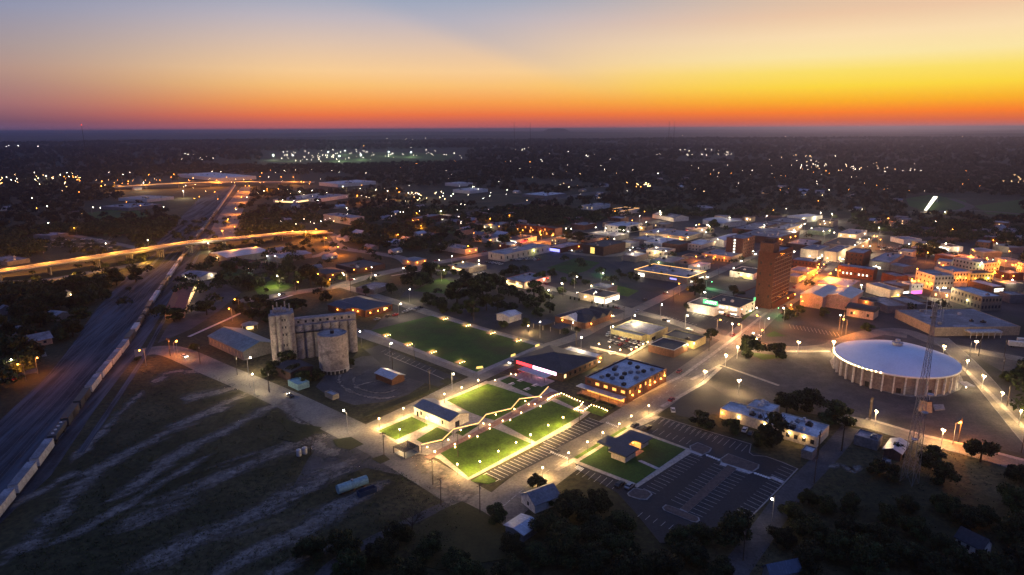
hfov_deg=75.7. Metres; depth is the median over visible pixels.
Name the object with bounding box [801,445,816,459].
kiosk
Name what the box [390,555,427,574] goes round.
tree
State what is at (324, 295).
tree
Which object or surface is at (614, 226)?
office building
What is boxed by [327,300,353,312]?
station wing
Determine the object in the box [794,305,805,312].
tree
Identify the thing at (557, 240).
commercial building
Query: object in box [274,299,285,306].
tree
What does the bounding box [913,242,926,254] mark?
tree
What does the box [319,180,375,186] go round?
commercial building
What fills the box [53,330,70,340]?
tree
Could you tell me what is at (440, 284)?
lawn
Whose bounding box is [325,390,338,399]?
lean to
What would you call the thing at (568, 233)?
tree
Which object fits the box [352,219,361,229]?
tree
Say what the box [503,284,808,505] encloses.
road marking
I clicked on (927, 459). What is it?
tree
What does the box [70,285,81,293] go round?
tree
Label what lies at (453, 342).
lawn
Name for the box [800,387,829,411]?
tree
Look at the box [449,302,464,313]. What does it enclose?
tree
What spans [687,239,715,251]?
commercial building
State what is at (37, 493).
dirt track
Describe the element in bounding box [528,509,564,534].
tree
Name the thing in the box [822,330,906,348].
road
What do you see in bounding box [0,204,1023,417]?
woods
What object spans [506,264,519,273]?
tree
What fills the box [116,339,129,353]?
boxcar
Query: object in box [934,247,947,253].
tree
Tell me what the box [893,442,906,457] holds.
tree
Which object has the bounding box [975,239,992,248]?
commercial building
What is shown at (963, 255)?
commercial building
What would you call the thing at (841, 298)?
hall
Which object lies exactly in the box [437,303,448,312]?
tree
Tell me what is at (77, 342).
railway track
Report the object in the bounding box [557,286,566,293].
tree
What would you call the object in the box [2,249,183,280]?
grass bank
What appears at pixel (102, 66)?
sky
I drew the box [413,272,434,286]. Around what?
tree
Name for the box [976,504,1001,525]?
tree
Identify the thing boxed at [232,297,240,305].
tree
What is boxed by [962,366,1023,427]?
pavement
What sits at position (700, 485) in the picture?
stall marking
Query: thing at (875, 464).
tree
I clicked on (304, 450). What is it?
water tank
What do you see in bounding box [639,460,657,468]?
path
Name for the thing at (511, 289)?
tree
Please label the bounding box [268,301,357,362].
grain elevator
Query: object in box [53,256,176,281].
embankment
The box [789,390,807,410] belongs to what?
tree
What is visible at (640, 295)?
parking lot
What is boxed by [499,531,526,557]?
tree
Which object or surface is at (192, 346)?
tree
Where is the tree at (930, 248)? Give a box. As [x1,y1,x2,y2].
[922,240,940,256]
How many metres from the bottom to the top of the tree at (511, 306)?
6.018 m
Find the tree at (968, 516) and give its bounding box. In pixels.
[947,504,987,530]
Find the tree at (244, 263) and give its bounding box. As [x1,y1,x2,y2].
[236,259,249,270]
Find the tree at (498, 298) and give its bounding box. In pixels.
[490,294,505,310]
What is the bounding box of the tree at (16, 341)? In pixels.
[1,334,29,358]
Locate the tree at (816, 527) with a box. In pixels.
[789,512,830,544]
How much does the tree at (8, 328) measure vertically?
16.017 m
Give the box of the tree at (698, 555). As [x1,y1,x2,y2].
[669,535,709,568]
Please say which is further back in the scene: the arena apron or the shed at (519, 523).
the arena apron
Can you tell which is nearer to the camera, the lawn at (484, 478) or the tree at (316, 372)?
the lawn at (484, 478)
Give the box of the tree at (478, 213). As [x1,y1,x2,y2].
[471,211,482,219]
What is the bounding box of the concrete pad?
[933,404,944,410]
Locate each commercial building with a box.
[0,255,29,265]
[33,232,68,238]
[101,202,161,210]
[118,195,173,201]
[178,172,255,180]
[273,196,307,202]
[289,193,347,201]
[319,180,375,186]
[323,213,363,224]
[439,243,477,254]
[441,214,453,218]
[451,262,480,270]
[456,228,473,234]
[457,220,475,224]
[473,233,498,242]
[496,234,536,243]
[498,241,521,249]
[510,220,526,225]
[522,191,566,198]
[550,242,582,252]
[551,237,565,244]
[564,217,582,221]
[571,222,596,229]
[581,203,609,209]
[581,234,609,242]
[588,230,628,240]
[590,282,616,291]
[603,221,615,226]
[607,207,638,214]
[608,216,628,221]
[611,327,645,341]
[614,319,667,341]
[622,251,647,261]
[623,240,638,247]
[631,235,661,244]
[639,227,675,235]
[641,224,652,230]
[644,237,678,246]
[646,246,675,256]
[648,337,687,357]
[650,255,688,266]
[653,211,688,221]
[654,222,672,227]
[658,230,702,240]
[662,240,690,251]
[663,329,705,348]
[674,255,713,268]
[682,253,701,257]
[685,227,713,232]
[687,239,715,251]
[688,262,710,270]
[693,205,712,210]
[699,246,725,252]
[703,217,746,227]
[711,233,735,246]
[714,215,729,217]
[729,217,744,220]
[729,266,756,279]
[732,222,776,233]
[741,227,799,243]
[743,216,754,221]
[765,221,787,226]
[767,223,802,230]
[771,217,806,224]
[786,238,821,249]
[789,272,804,282]
[790,266,816,279]
[791,257,823,269]
[800,244,828,258]
[807,227,833,235]
[816,276,859,287]
[817,218,837,226]
[823,237,868,248]
[823,245,850,261]
[838,229,866,238]
[858,296,880,305]
[866,282,903,297]
[867,297,907,312]
[869,252,903,270]
[874,255,916,263]
[878,220,895,226]
[880,279,909,293]
[881,272,907,280]
[889,262,913,272]
[890,236,921,243]
[890,296,925,308]
[894,215,908,218]
[897,217,911,224]
[898,248,916,256]
[900,293,933,307]
[902,281,923,293]
[903,273,914,280]
[910,246,927,256]
[911,241,935,247]
[931,287,950,299]
[934,253,960,260]
[934,266,971,282]
[936,258,953,265]
[939,243,962,251]
[953,256,999,271]
[957,254,979,257]
[967,270,993,282]
[967,280,1005,294]
[969,248,1001,257]
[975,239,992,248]
[983,235,1005,243]
[991,220,1009,227]
[992,244,1023,253]
[992,280,1023,290]
[993,228,1015,235]
[994,257,1020,266]
[994,270,1023,279]
[999,291,1023,302]
[1016,262,1023,272]
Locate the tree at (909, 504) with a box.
[896,494,920,514]
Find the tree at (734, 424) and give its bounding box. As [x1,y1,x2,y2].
[721,418,739,434]
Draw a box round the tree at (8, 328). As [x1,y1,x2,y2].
[0,314,17,335]
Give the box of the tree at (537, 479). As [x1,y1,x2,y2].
[527,473,547,486]
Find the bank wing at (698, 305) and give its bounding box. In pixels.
[687,297,720,315]
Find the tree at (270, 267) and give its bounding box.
[265,263,276,270]
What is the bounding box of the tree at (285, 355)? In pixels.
[277,350,298,361]
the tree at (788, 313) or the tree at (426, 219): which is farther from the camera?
the tree at (426, 219)
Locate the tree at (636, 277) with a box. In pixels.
[632,273,640,280]
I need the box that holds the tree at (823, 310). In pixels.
[819,307,830,315]
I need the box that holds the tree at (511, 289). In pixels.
[497,284,518,295]
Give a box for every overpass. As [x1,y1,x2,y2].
[0,231,332,280]
[114,181,314,188]
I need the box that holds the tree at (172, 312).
[165,308,182,321]
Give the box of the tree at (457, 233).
[453,230,461,235]
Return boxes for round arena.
[833,339,974,395]
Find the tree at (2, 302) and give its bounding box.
[0,299,11,305]
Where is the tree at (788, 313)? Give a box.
[781,307,798,319]
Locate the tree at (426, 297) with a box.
[420,292,435,304]
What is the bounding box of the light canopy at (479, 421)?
[421,386,547,452]
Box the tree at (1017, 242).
[1009,240,1023,245]
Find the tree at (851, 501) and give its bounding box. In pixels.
[839,491,860,514]
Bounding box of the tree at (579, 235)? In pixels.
[572,231,584,242]
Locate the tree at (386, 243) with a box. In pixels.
[380,237,392,247]
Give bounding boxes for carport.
[533,319,554,327]
[550,323,571,330]
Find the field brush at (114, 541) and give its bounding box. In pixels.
[6,369,470,574]
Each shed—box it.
[275,359,313,380]
[374,368,404,384]
[445,182,472,186]
[453,188,487,193]
[503,513,537,541]
[882,437,909,461]
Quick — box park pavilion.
[597,429,652,462]
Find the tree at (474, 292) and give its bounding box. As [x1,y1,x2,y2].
[461,278,483,298]
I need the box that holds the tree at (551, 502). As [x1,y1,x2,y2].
[547,500,554,505]
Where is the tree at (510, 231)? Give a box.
[507,228,519,235]
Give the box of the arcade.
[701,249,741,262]
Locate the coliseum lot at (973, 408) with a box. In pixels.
[698,328,1023,452]
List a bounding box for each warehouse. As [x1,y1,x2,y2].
[209,247,269,261]
[488,243,549,261]
[787,214,822,221]
[894,309,1020,338]
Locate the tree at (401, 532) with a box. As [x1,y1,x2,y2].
[381,520,414,542]
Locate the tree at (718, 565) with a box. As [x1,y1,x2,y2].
[705,554,735,574]
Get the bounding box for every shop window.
[587,390,623,401]
[911,290,921,293]
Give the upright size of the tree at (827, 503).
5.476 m
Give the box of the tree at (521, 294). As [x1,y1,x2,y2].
[515,290,529,302]
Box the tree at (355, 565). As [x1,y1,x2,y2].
[331,547,366,574]
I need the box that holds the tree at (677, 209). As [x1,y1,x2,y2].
[673,206,682,214]
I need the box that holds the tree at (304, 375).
[293,370,310,380]
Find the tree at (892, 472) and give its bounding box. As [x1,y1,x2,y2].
[879,462,900,482]
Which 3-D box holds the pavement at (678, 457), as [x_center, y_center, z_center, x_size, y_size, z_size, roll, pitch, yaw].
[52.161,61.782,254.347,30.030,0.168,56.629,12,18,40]
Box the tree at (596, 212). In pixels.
[587,210,603,219]
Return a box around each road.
[0,262,149,282]
[12,368,36,376]
[70,235,136,248]
[134,346,516,523]
[207,187,251,238]
[239,232,587,302]
[294,233,341,257]
[315,502,449,574]
[327,241,407,264]
[340,285,542,344]
[343,230,807,440]
[357,328,476,376]
[417,267,821,344]
[433,191,606,223]
[481,232,883,514]
[554,238,712,256]
[685,284,736,295]
[726,425,858,574]
[730,338,832,352]
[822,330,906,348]
[828,328,1023,360]
[837,416,1023,466]
[843,252,1016,269]
[903,210,1020,214]
[928,275,999,307]
[931,337,1023,440]
[947,198,974,210]
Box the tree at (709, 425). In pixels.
[702,418,714,429]
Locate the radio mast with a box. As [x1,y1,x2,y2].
[900,297,944,483]
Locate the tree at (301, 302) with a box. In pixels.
[296,299,307,309]
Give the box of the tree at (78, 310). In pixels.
[67,305,91,320]
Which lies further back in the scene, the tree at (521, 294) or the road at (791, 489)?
the tree at (521, 294)
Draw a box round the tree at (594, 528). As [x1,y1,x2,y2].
[580,513,619,541]
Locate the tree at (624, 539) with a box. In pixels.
[597,530,640,559]
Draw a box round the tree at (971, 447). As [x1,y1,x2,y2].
[962,438,1001,461]
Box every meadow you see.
[906,195,966,210]
[975,199,1023,215]
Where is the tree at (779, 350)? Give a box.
[765,342,786,358]
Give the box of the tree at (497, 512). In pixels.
[486,502,507,524]
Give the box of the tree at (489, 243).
[484,240,492,246]
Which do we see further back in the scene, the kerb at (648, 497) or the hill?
the hill
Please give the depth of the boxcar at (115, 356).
349.27 m
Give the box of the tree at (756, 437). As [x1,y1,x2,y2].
[753,430,760,446]
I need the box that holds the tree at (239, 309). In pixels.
[234,304,243,313]
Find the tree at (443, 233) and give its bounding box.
[436,227,448,238]
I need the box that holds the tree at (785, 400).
[773,391,798,412]
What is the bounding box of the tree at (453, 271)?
[450,269,457,274]
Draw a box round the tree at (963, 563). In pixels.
[942,543,975,572]
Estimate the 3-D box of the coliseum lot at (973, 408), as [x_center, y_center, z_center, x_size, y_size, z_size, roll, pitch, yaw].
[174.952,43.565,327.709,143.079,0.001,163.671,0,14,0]
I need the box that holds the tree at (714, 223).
[707,219,720,227]
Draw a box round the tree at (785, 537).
[766,524,797,548]
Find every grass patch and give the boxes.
[278,416,321,437]
[278,431,303,442]
[333,437,362,449]
[372,454,389,463]
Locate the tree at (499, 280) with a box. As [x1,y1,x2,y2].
[488,273,506,288]
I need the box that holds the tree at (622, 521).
[604,509,637,533]
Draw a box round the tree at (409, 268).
[399,265,417,280]
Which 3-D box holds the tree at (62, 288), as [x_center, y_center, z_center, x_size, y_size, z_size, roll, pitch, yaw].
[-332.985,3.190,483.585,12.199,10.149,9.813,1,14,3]
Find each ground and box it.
[0,129,1023,574]
[372,214,1023,456]
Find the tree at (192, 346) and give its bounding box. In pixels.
[188,343,199,349]
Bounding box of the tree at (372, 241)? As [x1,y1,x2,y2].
[368,238,377,244]
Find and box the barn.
[208,326,271,359]
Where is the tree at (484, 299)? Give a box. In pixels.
[476,293,493,310]
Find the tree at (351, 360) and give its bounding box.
[349,358,354,364]
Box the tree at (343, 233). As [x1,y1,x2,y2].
[340,230,348,236]
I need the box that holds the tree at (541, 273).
[531,270,548,279]
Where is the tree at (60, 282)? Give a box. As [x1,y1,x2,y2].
[56,279,70,286]
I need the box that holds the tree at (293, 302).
[285,297,299,309]
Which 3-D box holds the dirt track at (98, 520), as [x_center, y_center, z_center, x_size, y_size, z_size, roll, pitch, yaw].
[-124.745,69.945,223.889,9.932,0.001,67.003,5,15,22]
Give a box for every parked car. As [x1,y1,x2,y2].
[614,480,624,487]
[624,482,635,489]
[630,422,638,427]
[643,424,651,430]
[741,426,747,432]
[747,430,753,435]
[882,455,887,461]
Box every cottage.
[519,483,559,513]
[953,526,994,553]
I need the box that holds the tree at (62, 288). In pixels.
[51,285,66,292]
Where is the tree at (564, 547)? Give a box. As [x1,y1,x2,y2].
[544,516,584,569]
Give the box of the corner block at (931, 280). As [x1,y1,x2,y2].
[915,270,954,290]
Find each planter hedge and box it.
[576,395,592,402]
[579,394,595,400]
[595,401,612,408]
[598,400,615,406]
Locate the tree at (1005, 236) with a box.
[996,231,1014,243]
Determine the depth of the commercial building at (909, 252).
618.73 m
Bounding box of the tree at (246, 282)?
[241,279,252,290]
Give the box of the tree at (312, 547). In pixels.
[291,535,327,559]
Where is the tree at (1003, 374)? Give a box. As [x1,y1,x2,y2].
[998,371,1010,381]
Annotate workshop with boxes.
[267,250,311,262]
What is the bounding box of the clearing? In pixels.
[88,210,146,235]
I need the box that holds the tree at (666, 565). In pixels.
[646,549,684,574]
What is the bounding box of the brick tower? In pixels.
[755,237,792,308]
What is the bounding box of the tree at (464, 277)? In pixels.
[457,271,473,288]
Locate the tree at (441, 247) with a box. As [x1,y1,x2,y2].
[434,245,446,252]
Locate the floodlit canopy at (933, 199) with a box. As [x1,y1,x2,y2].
[925,196,937,209]
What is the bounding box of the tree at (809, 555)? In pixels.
[792,537,825,574]
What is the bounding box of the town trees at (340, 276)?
[0,206,1023,326]
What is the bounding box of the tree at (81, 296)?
[70,293,87,304]
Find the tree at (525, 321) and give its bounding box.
[520,317,530,326]
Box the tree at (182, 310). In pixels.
[175,308,184,319]
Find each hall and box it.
[219,258,253,267]
[238,261,278,272]
[483,221,508,230]
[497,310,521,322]
[510,345,597,386]
[800,284,837,308]
[826,286,862,309]
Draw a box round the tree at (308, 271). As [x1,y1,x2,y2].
[298,264,318,286]
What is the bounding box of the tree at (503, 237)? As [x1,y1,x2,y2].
[497,234,509,241]
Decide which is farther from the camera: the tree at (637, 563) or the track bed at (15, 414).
the track bed at (15, 414)
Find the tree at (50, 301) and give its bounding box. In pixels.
[45,299,64,308]
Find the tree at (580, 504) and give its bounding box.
[554,489,597,521]
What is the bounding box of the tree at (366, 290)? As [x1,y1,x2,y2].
[362,285,369,294]
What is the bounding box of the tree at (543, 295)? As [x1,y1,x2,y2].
[538,289,553,301]
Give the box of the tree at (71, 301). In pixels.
[64,296,83,308]
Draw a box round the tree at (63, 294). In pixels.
[49,291,67,308]
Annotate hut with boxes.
[288,377,309,390]
[356,281,386,293]
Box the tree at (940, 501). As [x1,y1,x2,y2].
[929,492,961,514]
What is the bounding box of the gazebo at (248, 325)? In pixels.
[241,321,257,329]
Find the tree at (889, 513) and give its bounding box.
[877,502,900,524]
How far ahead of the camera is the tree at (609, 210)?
906.74 m
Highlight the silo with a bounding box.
[317,328,349,374]
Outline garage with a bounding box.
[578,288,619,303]
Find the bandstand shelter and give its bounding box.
[393,440,418,458]
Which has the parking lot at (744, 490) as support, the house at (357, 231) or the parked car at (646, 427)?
the parked car at (646, 427)
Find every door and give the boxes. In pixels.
[2,500,7,512]
[26,472,30,481]
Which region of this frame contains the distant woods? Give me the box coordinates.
[0,136,1023,169]
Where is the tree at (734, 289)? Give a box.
[728,285,739,295]
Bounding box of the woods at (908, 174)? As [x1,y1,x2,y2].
[0,157,1023,233]
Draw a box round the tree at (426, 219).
[422,216,432,224]
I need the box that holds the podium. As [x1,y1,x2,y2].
[734,286,794,308]
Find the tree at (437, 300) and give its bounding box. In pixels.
[430,296,447,305]
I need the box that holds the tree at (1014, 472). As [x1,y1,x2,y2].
[1002,464,1023,483]
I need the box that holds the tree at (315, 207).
[312,203,319,210]
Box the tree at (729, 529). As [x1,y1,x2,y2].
[712,507,755,546]
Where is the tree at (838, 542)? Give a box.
[818,528,852,559]
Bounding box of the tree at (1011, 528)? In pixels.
[991,510,1023,543]
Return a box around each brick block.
[412,214,440,224]
[516,223,561,235]
[583,239,625,255]
[837,263,877,280]
[845,248,870,265]
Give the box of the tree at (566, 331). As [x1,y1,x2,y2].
[562,328,569,334]
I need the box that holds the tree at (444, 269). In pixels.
[439,265,450,277]
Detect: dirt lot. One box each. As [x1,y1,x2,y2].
[293,433,364,487]
[323,447,399,474]
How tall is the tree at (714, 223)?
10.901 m
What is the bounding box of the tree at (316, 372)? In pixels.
[311,368,324,380]
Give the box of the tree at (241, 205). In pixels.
[238,203,245,207]
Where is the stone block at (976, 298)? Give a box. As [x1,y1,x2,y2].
[950,286,1002,310]
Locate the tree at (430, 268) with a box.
[420,262,440,277]
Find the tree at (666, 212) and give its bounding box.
[662,209,671,215]
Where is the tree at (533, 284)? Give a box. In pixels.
[526,280,544,294]
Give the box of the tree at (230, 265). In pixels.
[220,260,236,275]
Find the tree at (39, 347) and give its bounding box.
[20,340,44,355]
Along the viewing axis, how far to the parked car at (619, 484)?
225.86 m
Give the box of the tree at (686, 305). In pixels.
[683,301,693,308]
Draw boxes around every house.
[0,304,8,314]
[23,331,53,345]
[48,310,69,320]
[181,270,216,280]
[268,246,285,253]
[314,264,322,268]
[322,252,337,258]
[333,204,345,208]
[336,234,351,241]
[353,229,363,233]
[364,243,378,249]
[388,239,403,245]
[388,247,402,253]
[413,230,426,235]
[472,231,486,236]
[495,231,507,234]
[760,558,801,574]
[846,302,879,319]
[853,429,882,450]
[868,218,880,223]
[917,393,933,412]
[918,226,935,232]
[995,224,1005,228]
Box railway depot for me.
[165,280,198,318]
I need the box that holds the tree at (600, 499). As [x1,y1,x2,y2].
[587,488,613,513]
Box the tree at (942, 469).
[930,459,962,484]
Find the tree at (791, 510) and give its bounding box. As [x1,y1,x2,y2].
[776,501,808,525]
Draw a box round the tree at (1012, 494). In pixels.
[996,481,1023,513]
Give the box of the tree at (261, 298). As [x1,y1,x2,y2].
[250,294,268,309]
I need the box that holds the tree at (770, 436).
[757,411,789,447]
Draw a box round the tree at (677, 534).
[664,524,696,544]
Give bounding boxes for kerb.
[385,354,446,394]
[627,488,652,499]
[659,416,797,515]
[662,504,699,522]
[680,465,736,511]
[689,442,711,454]
[720,453,759,471]
[839,416,1023,466]
[934,338,1023,442]
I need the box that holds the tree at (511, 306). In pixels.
[503,302,517,309]
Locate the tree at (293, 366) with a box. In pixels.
[281,363,299,376]
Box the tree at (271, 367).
[260,359,280,375]
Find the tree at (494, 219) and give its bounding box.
[490,217,499,221]
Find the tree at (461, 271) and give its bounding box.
[458,269,465,274]
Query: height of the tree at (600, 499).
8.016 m
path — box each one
[187,295,292,336]
[415,444,433,454]
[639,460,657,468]
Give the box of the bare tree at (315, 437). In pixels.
[300,433,318,454]
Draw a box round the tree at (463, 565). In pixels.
[447,556,487,574]
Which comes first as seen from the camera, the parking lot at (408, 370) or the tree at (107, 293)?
the parking lot at (408, 370)
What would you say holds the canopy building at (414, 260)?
on the ground at (18, 523)
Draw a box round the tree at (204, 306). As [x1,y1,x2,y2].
[195,300,216,314]
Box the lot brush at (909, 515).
[749,442,1019,574]
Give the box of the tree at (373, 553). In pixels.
[364,536,401,565]
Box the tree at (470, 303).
[463,298,479,315]
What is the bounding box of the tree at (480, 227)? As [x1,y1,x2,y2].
[476,224,484,230]
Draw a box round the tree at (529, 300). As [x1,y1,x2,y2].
[522,294,541,307]
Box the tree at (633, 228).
[631,226,639,230]
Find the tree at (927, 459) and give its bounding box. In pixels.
[916,444,947,467]
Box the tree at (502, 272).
[498,269,506,275]
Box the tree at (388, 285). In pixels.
[385,283,394,293]
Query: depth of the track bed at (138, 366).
317.05 m
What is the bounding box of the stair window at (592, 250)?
[590,247,594,253]
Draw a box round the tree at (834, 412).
[817,399,856,426]
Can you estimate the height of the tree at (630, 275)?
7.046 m
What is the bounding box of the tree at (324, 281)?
[316,276,331,287]
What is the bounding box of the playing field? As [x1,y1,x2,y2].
[266,152,454,163]
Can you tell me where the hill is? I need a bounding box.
[543,128,569,131]
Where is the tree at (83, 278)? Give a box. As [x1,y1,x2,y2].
[80,275,93,286]
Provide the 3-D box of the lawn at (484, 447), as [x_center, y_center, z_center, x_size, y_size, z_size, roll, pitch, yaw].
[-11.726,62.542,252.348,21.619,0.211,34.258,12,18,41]
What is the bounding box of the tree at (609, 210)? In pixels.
[600,207,612,217]
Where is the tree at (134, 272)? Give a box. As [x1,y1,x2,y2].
[127,267,143,281]
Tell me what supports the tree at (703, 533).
on the ground at (18, 523)
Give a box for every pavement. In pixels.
[363,329,475,372]
[375,381,488,429]
[376,373,589,479]
[431,314,539,344]
[477,347,537,374]
[554,408,663,470]
[574,416,690,487]
[632,312,766,400]
[661,367,721,406]
[691,364,778,385]
[720,462,752,473]
[787,351,830,351]
[866,418,1023,460]
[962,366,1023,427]
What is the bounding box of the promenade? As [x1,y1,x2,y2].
[424,392,560,458]
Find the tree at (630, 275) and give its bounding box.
[627,271,634,279]
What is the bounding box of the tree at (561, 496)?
[554,489,572,506]
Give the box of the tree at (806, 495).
[797,488,818,504]
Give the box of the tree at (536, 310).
[531,306,543,316]
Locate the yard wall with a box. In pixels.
[590,340,652,356]
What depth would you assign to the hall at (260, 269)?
571.85 m
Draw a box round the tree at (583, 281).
[581,279,590,283]
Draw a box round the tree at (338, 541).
[325,528,363,554]
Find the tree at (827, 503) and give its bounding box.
[816,494,837,513]
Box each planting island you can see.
[629,488,650,498]
[664,505,697,520]
[681,465,735,511]
[691,443,709,453]
[721,454,757,470]
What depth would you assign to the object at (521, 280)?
520.74 m
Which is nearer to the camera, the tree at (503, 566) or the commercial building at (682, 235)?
the tree at (503, 566)
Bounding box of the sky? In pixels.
[0,0,1023,132]
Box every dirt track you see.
[0,393,247,565]
[10,471,78,507]
[46,455,209,546]
[72,391,143,459]
[103,404,276,502]
[117,432,329,533]
[133,454,360,568]
[150,369,199,384]
[179,386,236,403]
[214,480,388,574]
[264,540,331,574]
[279,401,341,457]
[337,367,395,398]
[352,374,398,393]
[356,377,405,385]
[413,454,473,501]
[828,463,860,472]
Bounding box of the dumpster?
[356,484,376,497]
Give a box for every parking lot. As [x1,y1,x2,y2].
[366,345,458,386]
[487,444,559,480]
[543,417,603,448]
[545,252,628,277]
[575,417,796,544]
[620,276,688,293]
[629,289,660,301]
[658,312,739,329]
[671,382,730,417]
[776,322,840,337]
[964,345,1023,372]
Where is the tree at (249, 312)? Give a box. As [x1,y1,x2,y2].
[242,301,260,318]
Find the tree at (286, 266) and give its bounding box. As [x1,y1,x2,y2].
[278,259,295,274]
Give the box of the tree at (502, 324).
[498,321,508,327]
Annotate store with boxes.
[335,259,384,273]
[634,264,705,284]
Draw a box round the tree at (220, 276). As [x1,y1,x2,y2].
[212,273,223,280]
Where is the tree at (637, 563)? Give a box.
[611,547,660,574]
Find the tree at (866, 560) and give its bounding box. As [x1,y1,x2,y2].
[844,532,889,574]
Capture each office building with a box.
[448,261,485,272]
[604,221,641,232]
[719,401,768,428]
[772,412,828,447]
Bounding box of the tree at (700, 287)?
[685,276,705,294]
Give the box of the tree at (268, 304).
[262,300,278,310]
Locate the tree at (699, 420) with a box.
[688,409,709,426]
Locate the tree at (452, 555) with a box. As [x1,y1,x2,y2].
[441,546,470,568]
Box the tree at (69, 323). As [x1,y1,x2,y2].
[61,319,83,336]
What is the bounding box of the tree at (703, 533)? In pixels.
[692,522,715,545]
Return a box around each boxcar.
[0,488,15,516]
[7,461,37,493]
[29,438,54,466]
[60,403,79,425]
[73,387,90,408]
[84,373,101,392]
[96,360,111,378]
[106,349,121,365]
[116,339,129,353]
[124,329,135,342]
[145,300,153,310]
[160,280,167,288]
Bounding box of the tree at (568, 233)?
[562,229,572,240]
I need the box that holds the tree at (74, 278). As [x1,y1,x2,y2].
[66,275,85,293]
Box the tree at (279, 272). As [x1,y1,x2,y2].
[269,268,287,280]
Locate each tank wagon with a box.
[136,315,144,326]
[141,308,148,318]
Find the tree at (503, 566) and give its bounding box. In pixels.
[490,552,528,574]
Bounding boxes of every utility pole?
[437,477,442,504]
[476,483,482,511]
[742,528,747,560]
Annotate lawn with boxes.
[223,269,253,279]
[254,280,293,294]
[371,316,534,371]
[379,416,427,439]
[414,278,456,292]
[416,427,451,443]
[441,428,529,476]
[447,384,533,419]
[455,425,477,435]
[472,474,495,483]
[501,374,546,395]
[501,401,582,441]
[547,258,599,274]
[556,394,580,406]
[574,427,626,458]
[579,438,685,483]
[586,405,608,415]
[617,285,637,296]
[743,351,778,359]
[766,331,784,336]
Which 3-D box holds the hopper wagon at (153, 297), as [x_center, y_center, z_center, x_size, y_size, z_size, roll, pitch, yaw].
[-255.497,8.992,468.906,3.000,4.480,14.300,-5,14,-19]
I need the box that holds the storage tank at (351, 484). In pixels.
[336,475,368,494]
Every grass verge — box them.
[362,385,437,417]
[413,501,525,569]
[439,378,454,384]
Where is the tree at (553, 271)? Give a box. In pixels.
[547,268,556,275]
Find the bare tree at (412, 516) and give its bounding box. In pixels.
[398,509,424,528]
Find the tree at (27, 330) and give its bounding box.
[15,324,40,335]
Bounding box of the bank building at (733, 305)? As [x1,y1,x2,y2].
[703,294,756,315]
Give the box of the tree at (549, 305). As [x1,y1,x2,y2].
[544,302,554,310]
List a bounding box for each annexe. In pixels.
[563,346,602,362]
[747,399,779,413]
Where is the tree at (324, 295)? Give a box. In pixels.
[318,290,331,300]
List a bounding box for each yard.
[0,185,237,522]
[158,281,240,342]
[316,355,423,404]
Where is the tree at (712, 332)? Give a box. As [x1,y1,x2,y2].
[704,328,718,340]
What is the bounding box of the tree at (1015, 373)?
[1004,369,1023,384]
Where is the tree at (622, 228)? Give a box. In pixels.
[618,226,626,232]
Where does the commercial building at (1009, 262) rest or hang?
on the town ground at (724, 382)
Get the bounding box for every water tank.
[296,448,301,456]
[302,446,307,454]
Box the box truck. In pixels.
[1008,340,1023,346]
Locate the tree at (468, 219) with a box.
[462,217,471,222]
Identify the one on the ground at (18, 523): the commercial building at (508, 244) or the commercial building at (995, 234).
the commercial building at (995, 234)
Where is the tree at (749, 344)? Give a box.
[739,334,766,357]
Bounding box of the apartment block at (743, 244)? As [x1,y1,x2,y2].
[726,234,754,257]
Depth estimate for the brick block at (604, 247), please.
647.58 m
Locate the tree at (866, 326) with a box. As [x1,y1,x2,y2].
[860,322,874,331]
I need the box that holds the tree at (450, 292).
[444,280,467,302]
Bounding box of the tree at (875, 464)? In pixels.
[866,458,884,473]
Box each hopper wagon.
[47,420,66,443]
[131,322,139,333]
[149,295,156,303]
[153,290,160,298]
[156,285,163,293]
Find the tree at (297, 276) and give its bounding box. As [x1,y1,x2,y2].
[292,270,305,282]
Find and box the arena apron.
[830,357,962,397]
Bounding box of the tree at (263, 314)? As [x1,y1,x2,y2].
[256,310,269,321]
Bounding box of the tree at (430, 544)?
[411,530,442,561]
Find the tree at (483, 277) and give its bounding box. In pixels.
[472,272,496,293]
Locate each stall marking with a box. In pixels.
[489,445,555,477]
[544,418,601,445]
[643,454,701,492]
[655,417,735,446]
[671,461,724,504]
[689,470,747,516]
[737,480,777,509]
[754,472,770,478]
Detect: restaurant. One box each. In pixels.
[317,267,346,278]
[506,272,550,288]
[555,306,612,328]
[577,357,666,406]
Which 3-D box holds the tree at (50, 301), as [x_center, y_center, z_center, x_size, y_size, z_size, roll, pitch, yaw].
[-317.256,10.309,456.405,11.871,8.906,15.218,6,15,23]
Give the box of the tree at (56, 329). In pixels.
[51,326,66,336]
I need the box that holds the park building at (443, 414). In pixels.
[413,398,469,429]
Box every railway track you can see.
[0,213,211,478]
[1,227,206,515]
[2,208,211,461]
[4,203,212,427]
[10,222,191,435]
[79,226,212,450]
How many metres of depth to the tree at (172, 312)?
422.52 m
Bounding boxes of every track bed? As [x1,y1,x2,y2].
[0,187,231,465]
[0,187,234,519]
[0,200,216,433]
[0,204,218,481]
[77,226,212,452]
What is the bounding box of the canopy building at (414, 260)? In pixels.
[402,256,426,264]
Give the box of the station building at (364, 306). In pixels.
[333,295,392,316]
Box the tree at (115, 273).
[105,267,125,284]
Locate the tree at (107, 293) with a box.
[92,289,112,299]

